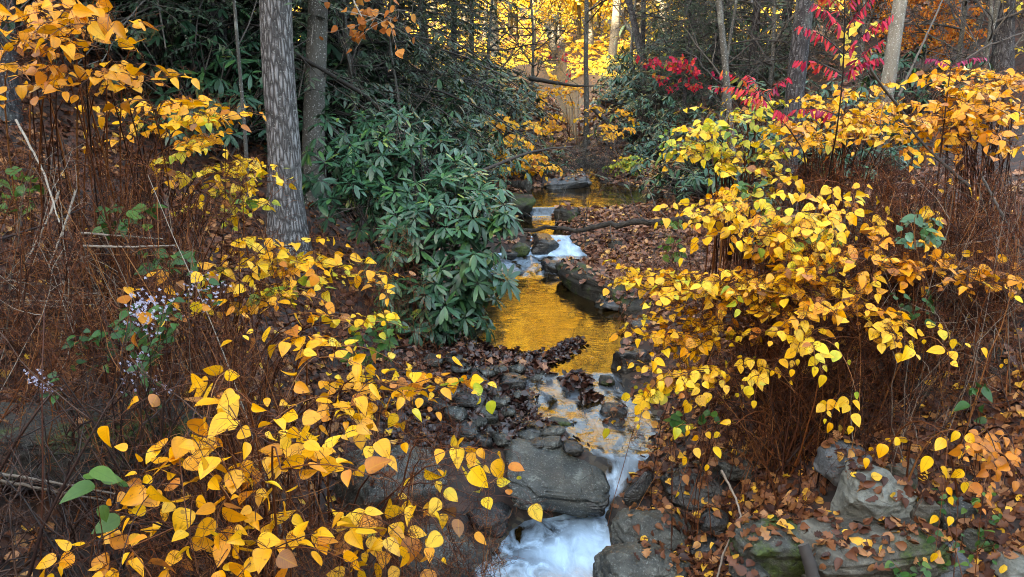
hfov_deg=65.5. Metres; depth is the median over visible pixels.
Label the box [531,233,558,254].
boulder
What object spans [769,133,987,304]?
knotweed shrub
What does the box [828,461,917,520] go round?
boulder
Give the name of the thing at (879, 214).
rhododendron
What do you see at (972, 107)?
knotweed shrub
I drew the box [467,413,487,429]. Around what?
stone
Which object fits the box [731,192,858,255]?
rhododendron
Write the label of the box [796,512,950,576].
boulder
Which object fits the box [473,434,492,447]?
stone
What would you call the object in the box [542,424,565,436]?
stone
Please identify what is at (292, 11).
hemlock tree
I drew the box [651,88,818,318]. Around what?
knotweed shrub
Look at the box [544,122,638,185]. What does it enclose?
bare brush
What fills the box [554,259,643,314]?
boulder
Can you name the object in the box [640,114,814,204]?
rhododendron
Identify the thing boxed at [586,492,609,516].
boulder
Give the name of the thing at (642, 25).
forked tree
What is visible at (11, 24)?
hemlock tree
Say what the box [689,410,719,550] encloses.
green sprig
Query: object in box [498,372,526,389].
stone
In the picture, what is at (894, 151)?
rhododendron
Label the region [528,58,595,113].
dead branch
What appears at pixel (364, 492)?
boulder
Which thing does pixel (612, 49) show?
golden tree
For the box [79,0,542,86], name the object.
hemlock tree
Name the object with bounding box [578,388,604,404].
leaf clump
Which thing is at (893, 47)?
pale tree
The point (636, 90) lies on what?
rhododendron
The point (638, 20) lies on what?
golden tree
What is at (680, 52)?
hemlock tree
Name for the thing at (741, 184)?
green plant
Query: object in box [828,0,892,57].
orange tree
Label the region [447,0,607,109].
bare tree
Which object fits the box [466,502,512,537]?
boulder
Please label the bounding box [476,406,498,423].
stone
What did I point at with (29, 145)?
dead cane
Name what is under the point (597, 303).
boulder
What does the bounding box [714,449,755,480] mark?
rock
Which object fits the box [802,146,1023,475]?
bare brush
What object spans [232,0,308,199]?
sapling
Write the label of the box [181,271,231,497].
aster plant
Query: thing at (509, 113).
rhododendron
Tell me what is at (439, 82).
rhododendron
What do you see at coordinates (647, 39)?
tree
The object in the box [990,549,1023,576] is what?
rock
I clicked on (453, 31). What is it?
hemlock tree
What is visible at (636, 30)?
forked tree
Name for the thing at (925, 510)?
rock
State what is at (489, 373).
stone
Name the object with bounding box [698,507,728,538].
rock
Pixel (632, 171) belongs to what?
rhododendron
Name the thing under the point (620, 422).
rock
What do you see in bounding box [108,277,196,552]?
aster plant
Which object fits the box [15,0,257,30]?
rhododendron
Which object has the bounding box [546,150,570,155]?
boulder
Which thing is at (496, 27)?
hemlock tree
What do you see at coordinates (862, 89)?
shrub
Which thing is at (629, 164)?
knotweed shrub
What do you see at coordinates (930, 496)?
leaf litter
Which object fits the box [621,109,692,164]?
rhododendron
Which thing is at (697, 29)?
bare tree
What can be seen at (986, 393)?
green vine
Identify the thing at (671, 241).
green plant
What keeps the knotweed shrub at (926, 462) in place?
on the ground
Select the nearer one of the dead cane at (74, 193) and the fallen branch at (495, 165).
the dead cane at (74, 193)
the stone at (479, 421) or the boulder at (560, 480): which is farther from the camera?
the stone at (479, 421)
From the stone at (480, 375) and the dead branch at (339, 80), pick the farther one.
the dead branch at (339, 80)
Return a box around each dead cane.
[0,175,119,239]
[0,430,114,494]
[0,430,119,512]
[5,114,89,223]
[8,191,60,253]
[20,184,76,265]
[79,221,168,239]
[83,223,174,255]
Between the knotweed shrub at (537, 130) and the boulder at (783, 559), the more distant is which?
the knotweed shrub at (537, 130)
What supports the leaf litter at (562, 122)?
on the ground
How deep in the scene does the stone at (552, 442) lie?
5.84 m
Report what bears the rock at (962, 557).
on the ground
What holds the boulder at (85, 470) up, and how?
on the ground
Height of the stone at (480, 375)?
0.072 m
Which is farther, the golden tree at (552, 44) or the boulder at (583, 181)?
the golden tree at (552, 44)
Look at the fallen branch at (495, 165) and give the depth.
8.68 m
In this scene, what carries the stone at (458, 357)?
on the ground
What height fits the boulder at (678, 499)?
0.414 m
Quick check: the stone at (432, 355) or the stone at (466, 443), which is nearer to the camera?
the stone at (466, 443)
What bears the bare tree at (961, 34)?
on the ground
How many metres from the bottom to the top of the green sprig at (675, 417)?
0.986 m
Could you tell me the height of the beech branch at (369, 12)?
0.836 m
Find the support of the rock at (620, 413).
in the water
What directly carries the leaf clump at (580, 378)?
on the water
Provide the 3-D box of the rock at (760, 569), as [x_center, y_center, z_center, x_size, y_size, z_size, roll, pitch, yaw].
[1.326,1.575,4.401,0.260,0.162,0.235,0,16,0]
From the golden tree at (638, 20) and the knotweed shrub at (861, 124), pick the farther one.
the golden tree at (638, 20)
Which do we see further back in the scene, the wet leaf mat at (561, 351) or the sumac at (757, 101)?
the wet leaf mat at (561, 351)
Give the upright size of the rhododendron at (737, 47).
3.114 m
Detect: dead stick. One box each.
[710,470,752,516]
[716,517,740,576]
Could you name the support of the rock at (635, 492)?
on the ground
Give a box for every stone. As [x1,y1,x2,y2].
[407,366,427,372]
[411,396,428,407]
[421,382,438,394]
[423,353,443,366]
[427,398,449,411]
[438,386,461,399]
[444,406,467,423]
[445,353,462,363]
[451,363,470,373]
[452,389,487,408]
[458,420,480,440]
[459,441,470,446]
[467,373,486,385]
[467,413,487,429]
[469,366,495,377]
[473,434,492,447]
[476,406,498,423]
[483,384,502,394]
[484,425,498,437]
[492,394,510,408]
[493,364,507,374]
[493,433,511,446]
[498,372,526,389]
[501,406,515,416]
[508,363,525,373]
[513,390,525,398]
[517,429,539,438]
[522,421,546,435]
[527,373,543,379]
[527,436,544,448]
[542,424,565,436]
[543,436,561,448]
[562,440,583,455]
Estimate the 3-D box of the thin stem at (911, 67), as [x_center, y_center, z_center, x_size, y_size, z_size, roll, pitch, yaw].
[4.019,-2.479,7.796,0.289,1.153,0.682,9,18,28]
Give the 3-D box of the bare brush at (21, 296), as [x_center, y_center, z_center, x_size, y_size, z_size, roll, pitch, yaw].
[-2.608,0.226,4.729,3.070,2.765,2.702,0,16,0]
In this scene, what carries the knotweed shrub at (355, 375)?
on the ground
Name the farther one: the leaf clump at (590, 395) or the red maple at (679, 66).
the red maple at (679, 66)
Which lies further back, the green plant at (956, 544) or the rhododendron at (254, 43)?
the rhododendron at (254, 43)
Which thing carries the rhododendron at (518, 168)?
on the ground
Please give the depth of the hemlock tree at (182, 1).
11.00 m
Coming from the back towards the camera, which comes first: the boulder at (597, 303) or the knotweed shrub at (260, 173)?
the boulder at (597, 303)
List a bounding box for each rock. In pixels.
[504,250,517,259]
[511,242,530,256]
[541,259,559,272]
[548,416,570,425]
[598,375,614,385]
[599,402,627,417]
[602,300,620,310]
[605,418,624,425]
[623,471,653,505]
[625,317,649,332]
[690,534,717,554]
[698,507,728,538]
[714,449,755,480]
[728,557,769,576]
[813,440,872,485]
[886,458,917,488]
[910,497,942,526]
[940,496,977,531]
[941,537,972,576]
[958,528,993,551]
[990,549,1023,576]
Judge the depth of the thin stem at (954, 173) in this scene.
5.25 m
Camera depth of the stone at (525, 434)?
5.95 m
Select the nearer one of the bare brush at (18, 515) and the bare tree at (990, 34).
the bare brush at (18, 515)
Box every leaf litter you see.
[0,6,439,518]
[0,182,1023,576]
[390,0,1023,177]
[398,135,1023,390]
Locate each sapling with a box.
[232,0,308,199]
[582,0,627,148]
[828,3,903,168]
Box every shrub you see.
[0,0,206,388]
[35,352,430,576]
[74,88,268,266]
[95,250,262,399]
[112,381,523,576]
[144,137,297,305]
[146,222,426,385]
[220,311,510,541]
[244,302,409,443]
[326,427,554,576]
[484,112,562,181]
[520,78,603,144]
[535,106,638,148]
[596,239,874,397]
[602,155,645,176]
[602,347,820,471]
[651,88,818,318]
[653,166,894,369]
[670,393,860,509]
[714,211,1023,368]
[733,290,1002,426]
[759,77,956,260]
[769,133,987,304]
[847,420,979,561]
[853,59,1023,241]
[948,424,1023,514]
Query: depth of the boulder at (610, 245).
10.79 m
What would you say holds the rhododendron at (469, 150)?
on the ground
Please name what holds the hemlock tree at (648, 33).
on the ground
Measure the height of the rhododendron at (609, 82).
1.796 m
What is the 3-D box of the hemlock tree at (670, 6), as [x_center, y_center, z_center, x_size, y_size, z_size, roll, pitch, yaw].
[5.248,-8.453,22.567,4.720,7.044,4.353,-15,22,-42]
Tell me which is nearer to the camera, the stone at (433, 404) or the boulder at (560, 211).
the stone at (433, 404)
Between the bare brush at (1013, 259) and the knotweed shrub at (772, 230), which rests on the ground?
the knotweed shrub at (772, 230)
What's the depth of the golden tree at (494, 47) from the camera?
43.68 m
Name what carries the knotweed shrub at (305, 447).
on the ground
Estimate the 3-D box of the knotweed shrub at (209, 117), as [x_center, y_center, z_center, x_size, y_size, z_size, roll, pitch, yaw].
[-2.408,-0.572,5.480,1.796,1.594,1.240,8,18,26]
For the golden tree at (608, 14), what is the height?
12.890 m
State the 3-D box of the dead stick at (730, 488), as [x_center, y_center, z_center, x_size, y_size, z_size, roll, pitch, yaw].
[1.369,1.299,4.946,0.150,0.221,0.312,-12,20,-37]
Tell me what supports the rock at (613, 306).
on the ground
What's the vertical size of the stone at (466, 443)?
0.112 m
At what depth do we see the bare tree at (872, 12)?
14.29 m
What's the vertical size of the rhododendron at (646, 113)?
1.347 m
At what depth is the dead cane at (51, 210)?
4.48 m
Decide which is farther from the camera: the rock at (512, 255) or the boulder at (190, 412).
the rock at (512, 255)
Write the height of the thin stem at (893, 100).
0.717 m
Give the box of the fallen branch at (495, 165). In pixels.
[402,116,596,211]
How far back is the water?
7.26 m
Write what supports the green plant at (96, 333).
on the ground
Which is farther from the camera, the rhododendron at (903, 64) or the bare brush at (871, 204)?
the rhododendron at (903, 64)
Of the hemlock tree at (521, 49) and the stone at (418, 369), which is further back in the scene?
the hemlock tree at (521, 49)
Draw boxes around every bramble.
[0,166,49,351]
[91,203,167,392]
[134,248,197,475]
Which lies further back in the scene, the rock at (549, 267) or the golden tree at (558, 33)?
the golden tree at (558, 33)
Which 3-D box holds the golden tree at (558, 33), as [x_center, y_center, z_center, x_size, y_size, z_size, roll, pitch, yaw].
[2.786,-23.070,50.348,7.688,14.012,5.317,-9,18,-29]
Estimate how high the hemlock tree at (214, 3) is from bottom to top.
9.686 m
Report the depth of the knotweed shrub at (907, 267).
4.68 m
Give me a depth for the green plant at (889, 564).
3.97 m
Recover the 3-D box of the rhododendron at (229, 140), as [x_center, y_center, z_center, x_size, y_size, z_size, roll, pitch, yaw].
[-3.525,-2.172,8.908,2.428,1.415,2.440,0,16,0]
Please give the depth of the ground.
7.23 m
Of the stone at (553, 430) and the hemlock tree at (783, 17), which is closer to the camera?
the stone at (553, 430)
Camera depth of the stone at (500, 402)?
6.47 m
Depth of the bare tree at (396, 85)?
10.54 m
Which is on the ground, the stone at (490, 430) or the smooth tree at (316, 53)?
the smooth tree at (316, 53)
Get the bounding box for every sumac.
[714,70,806,252]
[787,0,893,296]
[925,57,986,282]
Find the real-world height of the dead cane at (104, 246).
0.232 m
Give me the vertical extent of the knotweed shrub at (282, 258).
1.377 m
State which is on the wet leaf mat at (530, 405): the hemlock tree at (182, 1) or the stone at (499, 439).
the stone at (499, 439)
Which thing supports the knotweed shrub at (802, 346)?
on the ground
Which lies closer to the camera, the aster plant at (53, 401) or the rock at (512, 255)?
the aster plant at (53, 401)
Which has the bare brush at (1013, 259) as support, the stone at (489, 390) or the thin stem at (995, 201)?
the thin stem at (995, 201)
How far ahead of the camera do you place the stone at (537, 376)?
7.09 m
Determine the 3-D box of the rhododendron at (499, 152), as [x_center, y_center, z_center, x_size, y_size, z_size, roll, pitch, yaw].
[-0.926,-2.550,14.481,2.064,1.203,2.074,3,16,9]
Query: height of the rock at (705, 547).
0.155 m
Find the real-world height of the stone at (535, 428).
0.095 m
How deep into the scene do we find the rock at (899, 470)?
4.58 m
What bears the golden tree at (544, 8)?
on the ground
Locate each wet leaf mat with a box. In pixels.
[287,294,608,449]
[458,335,588,364]
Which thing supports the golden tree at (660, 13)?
on the ground
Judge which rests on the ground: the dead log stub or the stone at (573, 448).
the stone at (573, 448)
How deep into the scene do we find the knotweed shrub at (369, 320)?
4.88 m
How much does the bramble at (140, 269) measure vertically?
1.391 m
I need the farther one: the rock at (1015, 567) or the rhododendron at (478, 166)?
the rhododendron at (478, 166)
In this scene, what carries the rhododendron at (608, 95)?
on the ground
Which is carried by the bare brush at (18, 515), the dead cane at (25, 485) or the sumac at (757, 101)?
the dead cane at (25, 485)
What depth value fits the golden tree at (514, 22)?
51.17 m
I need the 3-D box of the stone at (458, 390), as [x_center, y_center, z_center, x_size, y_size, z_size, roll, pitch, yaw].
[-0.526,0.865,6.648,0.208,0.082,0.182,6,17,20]
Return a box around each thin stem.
[833,44,919,141]
[875,100,970,187]
[898,0,942,95]
[947,10,1023,72]
[981,128,1023,255]
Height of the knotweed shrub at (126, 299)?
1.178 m
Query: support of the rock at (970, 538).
on the ground
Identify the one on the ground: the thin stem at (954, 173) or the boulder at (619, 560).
the boulder at (619, 560)
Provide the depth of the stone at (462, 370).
6.96 m
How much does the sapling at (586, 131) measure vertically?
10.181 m
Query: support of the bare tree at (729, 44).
on the ground
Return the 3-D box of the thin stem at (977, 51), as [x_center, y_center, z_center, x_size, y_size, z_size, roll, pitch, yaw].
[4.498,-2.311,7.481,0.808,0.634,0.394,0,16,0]
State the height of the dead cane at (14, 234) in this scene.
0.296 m
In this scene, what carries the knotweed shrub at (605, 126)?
on the ground
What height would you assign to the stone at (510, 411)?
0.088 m
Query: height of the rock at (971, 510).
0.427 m
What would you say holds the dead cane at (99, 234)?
on the bare brush at (21, 296)
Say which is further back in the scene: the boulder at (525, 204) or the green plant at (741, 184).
the boulder at (525, 204)
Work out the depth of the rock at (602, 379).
6.96 m
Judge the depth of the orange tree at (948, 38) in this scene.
14.01 m
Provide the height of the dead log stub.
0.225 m
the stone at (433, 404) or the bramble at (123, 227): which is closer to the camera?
the bramble at (123, 227)
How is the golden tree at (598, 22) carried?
on the ground
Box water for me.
[460,169,665,576]
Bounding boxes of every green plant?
[61,325,172,542]
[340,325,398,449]
[657,220,686,287]
[715,180,774,384]
[869,289,941,436]
[879,214,946,400]
[884,560,931,576]
[927,488,1001,576]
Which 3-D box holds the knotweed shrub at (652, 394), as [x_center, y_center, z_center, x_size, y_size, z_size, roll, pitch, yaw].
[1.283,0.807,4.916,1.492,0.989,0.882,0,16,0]
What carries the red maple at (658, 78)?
on the ground
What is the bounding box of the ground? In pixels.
[0,0,1023,576]
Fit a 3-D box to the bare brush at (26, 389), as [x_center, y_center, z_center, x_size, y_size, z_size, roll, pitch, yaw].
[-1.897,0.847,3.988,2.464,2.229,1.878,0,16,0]
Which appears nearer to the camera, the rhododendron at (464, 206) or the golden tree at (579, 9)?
the rhododendron at (464, 206)
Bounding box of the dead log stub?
[798,542,819,576]
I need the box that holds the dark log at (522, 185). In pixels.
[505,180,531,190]
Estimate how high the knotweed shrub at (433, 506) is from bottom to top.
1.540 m
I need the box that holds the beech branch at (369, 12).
[319,0,415,58]
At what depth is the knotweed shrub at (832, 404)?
4.72 m
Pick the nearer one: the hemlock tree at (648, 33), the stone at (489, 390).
the stone at (489, 390)
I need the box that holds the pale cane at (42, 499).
[39,310,44,575]
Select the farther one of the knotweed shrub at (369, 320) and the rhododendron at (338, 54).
the rhododendron at (338, 54)
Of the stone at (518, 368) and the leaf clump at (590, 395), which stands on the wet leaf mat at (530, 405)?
the stone at (518, 368)
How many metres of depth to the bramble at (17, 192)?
4.69 m
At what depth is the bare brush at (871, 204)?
5.82 m
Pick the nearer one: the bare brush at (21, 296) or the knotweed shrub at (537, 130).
the bare brush at (21, 296)
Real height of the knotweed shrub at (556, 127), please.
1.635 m
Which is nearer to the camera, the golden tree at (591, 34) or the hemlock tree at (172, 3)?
the hemlock tree at (172, 3)
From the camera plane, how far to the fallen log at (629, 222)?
10.63 m
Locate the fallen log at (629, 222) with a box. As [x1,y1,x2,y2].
[509,123,712,257]
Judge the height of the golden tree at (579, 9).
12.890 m
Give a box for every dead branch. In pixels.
[294,1,415,118]
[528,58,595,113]
[590,90,650,135]
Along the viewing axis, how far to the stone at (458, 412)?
6.29 m
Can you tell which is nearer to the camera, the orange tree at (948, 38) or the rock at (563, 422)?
the rock at (563, 422)
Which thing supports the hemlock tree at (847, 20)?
on the ground
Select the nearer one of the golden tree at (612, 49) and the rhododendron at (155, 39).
the rhododendron at (155, 39)
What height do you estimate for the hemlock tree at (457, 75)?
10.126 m
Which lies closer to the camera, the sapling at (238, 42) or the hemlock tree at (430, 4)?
the sapling at (238, 42)
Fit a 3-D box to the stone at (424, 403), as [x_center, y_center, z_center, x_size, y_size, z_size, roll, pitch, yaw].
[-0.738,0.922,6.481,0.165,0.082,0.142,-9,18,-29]
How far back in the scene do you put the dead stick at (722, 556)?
4.68 m
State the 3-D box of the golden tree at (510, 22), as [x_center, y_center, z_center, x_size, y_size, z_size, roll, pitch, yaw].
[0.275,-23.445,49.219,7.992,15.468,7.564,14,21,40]
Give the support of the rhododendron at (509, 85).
on the ground
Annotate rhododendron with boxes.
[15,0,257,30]
[20,0,299,99]
[108,28,265,157]
[119,0,352,89]
[153,20,345,140]
[175,0,418,124]
[247,48,444,180]
[295,43,503,182]
[301,99,523,347]
[363,109,505,215]
[378,82,532,190]
[408,131,511,198]
[416,52,553,151]
[447,118,513,171]
[449,60,543,121]
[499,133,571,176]
[590,56,681,109]
[591,43,673,89]
[591,45,720,118]
[591,88,684,143]
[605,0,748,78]
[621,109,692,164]
[629,118,772,203]
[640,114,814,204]
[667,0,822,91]
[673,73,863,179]
[718,177,813,247]
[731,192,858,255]
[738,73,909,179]
[798,92,936,182]
[823,34,992,138]
[845,193,918,238]
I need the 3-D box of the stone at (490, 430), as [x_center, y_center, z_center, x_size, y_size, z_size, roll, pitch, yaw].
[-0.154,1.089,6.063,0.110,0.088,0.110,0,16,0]
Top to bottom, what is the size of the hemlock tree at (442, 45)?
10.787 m
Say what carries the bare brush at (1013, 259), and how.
on the leaf litter at (930, 496)
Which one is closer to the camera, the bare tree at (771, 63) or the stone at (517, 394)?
the stone at (517, 394)
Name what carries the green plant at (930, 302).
on the ground
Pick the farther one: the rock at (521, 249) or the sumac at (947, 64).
the rock at (521, 249)
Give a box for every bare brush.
[0,83,345,557]
[0,242,363,576]
[0,299,317,576]
[278,208,458,524]
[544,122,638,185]
[591,186,738,337]
[605,206,1023,547]
[724,103,968,357]
[749,312,1023,529]
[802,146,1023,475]
[836,95,1023,431]
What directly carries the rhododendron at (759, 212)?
on the ground
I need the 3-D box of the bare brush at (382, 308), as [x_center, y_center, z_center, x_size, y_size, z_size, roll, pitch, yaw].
[-0.918,0.488,5.591,1.162,2.106,1.281,10,19,31]
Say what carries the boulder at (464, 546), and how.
on the ground
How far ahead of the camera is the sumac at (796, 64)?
5.36 m
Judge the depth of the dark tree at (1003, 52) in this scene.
12.40 m
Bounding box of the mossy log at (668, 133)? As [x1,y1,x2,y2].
[650,131,712,140]
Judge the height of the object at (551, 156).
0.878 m
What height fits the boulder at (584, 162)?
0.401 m
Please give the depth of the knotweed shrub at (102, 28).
3.97 m
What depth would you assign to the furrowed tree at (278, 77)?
7.30 m
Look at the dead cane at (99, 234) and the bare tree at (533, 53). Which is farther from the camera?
the bare tree at (533, 53)
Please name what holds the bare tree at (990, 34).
on the ground
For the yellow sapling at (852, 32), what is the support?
on the ground
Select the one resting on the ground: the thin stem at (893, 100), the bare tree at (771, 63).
the bare tree at (771, 63)
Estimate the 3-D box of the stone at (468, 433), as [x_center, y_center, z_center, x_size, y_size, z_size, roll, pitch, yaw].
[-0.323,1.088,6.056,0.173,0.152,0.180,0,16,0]
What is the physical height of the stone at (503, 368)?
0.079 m
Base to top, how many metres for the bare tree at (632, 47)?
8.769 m
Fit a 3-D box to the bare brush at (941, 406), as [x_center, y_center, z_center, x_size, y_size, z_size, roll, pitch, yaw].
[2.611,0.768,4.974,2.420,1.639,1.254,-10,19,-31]
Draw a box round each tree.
[0,0,23,125]
[0,0,406,73]
[15,0,452,127]
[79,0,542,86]
[83,0,377,71]
[172,0,631,189]
[176,0,420,44]
[179,0,531,141]
[228,0,550,171]
[252,0,424,169]
[259,0,313,278]
[259,0,525,160]
[292,0,843,79]
[297,0,477,190]
[301,0,329,213]
[387,0,556,121]
[389,0,520,124]
[391,0,559,118]
[428,0,519,57]
[431,0,555,107]
[442,0,583,113]
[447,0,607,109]
[480,0,528,39]
[507,0,537,33]
[511,0,518,34]
[515,0,579,43]
[522,0,593,44]
[548,0,582,49]
[556,0,595,35]
[568,0,583,39]
[571,0,665,57]
[582,0,621,30]
[583,0,706,66]
[589,0,760,117]
[592,0,625,38]
[597,0,667,44]
[601,0,758,84]
[607,0,795,115]
[613,0,752,111]
[625,0,650,96]
[633,0,869,111]
[636,0,640,28]
[639,0,719,125]
[640,0,645,87]
[654,0,875,131]
[664,0,847,125]
[702,0,873,58]
[716,0,767,196]
[741,0,932,49]
[764,0,814,260]
[778,0,912,116]
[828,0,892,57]
[867,0,907,168]
[870,0,988,93]
[876,0,1023,85]
[907,0,1022,124]
[969,0,986,51]
[977,0,1023,80]
[985,0,1015,104]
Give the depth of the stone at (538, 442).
5.82 m
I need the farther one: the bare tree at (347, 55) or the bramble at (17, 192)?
the bare tree at (347, 55)
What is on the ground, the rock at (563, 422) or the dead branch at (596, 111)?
the dead branch at (596, 111)
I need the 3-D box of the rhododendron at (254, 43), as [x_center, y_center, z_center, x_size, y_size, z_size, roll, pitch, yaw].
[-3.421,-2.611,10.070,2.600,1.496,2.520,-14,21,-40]
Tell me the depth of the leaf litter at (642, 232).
10.49 m
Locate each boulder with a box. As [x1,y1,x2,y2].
[0,398,169,490]
[157,402,210,457]
[333,444,446,520]
[390,523,477,576]
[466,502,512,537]
[494,193,535,217]
[503,438,609,517]
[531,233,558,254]
[542,173,591,188]
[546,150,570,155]
[553,206,580,223]
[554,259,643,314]
[575,157,592,168]
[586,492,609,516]
[592,541,690,576]
[595,293,611,309]
[608,241,623,251]
[610,348,650,373]
[611,508,694,551]
[660,460,725,510]
[728,514,804,576]
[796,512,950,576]
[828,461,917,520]
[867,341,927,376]
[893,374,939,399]
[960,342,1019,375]
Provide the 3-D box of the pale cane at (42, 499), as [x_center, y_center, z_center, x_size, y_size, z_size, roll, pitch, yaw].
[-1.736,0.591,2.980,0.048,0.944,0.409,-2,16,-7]
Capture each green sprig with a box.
[663,411,687,546]
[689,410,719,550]
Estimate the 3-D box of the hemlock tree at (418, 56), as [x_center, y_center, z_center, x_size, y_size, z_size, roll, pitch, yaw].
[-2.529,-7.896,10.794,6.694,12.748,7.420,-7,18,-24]
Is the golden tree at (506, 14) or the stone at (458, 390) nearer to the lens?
the stone at (458, 390)
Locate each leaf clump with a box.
[557,368,595,391]
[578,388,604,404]
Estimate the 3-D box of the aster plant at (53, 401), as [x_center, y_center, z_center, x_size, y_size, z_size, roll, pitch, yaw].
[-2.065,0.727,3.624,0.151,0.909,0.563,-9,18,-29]
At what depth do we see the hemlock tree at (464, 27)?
12.79 m
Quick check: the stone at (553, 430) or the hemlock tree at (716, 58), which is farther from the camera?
the hemlock tree at (716, 58)
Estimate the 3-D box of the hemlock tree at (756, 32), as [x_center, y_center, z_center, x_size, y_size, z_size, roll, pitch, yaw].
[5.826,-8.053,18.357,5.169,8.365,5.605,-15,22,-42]
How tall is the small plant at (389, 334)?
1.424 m
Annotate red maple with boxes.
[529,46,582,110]
[634,53,735,122]
[652,73,684,139]
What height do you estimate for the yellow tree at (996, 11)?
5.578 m
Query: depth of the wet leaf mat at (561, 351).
7.65 m
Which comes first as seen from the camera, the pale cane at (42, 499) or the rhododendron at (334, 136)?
the pale cane at (42, 499)
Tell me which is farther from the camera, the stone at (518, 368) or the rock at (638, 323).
the rock at (638, 323)
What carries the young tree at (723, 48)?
on the ground
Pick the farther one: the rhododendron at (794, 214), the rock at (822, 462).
the rhododendron at (794, 214)
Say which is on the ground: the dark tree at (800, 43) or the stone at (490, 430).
the dark tree at (800, 43)
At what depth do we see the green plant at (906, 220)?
4.82 m
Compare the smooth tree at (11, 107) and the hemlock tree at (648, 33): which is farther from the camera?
the hemlock tree at (648, 33)
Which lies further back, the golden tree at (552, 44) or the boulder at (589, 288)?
the golden tree at (552, 44)
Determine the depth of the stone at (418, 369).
6.90 m
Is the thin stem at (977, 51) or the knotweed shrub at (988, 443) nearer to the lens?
the knotweed shrub at (988, 443)
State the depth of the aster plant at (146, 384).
3.75 m
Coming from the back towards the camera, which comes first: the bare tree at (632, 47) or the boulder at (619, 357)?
the bare tree at (632, 47)
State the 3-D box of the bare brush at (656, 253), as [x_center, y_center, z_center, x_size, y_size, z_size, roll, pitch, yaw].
[1.636,-0.301,8.480,1.720,1.810,2.227,0,16,0]
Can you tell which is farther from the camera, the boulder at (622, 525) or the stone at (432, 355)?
the stone at (432, 355)
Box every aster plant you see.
[23,369,91,536]
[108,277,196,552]
[119,351,171,543]
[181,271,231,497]
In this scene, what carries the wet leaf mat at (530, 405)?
on the ground
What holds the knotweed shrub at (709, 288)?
on the ground
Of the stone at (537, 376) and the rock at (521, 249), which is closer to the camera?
the stone at (537, 376)
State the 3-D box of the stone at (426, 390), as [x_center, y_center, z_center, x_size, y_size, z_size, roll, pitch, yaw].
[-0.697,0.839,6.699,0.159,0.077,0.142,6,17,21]
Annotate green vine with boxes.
[59,465,131,576]
[944,382,992,501]
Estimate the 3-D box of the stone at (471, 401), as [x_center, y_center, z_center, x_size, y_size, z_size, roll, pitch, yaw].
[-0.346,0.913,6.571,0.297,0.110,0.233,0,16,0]
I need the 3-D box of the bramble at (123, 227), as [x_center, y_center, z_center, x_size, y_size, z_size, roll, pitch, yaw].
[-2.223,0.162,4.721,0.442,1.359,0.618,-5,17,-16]
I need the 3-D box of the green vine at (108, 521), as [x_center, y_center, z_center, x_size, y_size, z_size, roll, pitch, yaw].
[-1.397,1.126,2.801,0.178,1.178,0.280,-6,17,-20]
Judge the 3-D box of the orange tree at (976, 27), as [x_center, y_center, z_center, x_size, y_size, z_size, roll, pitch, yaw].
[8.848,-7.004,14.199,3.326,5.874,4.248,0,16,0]
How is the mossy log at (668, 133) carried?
on the ground
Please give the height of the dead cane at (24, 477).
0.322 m

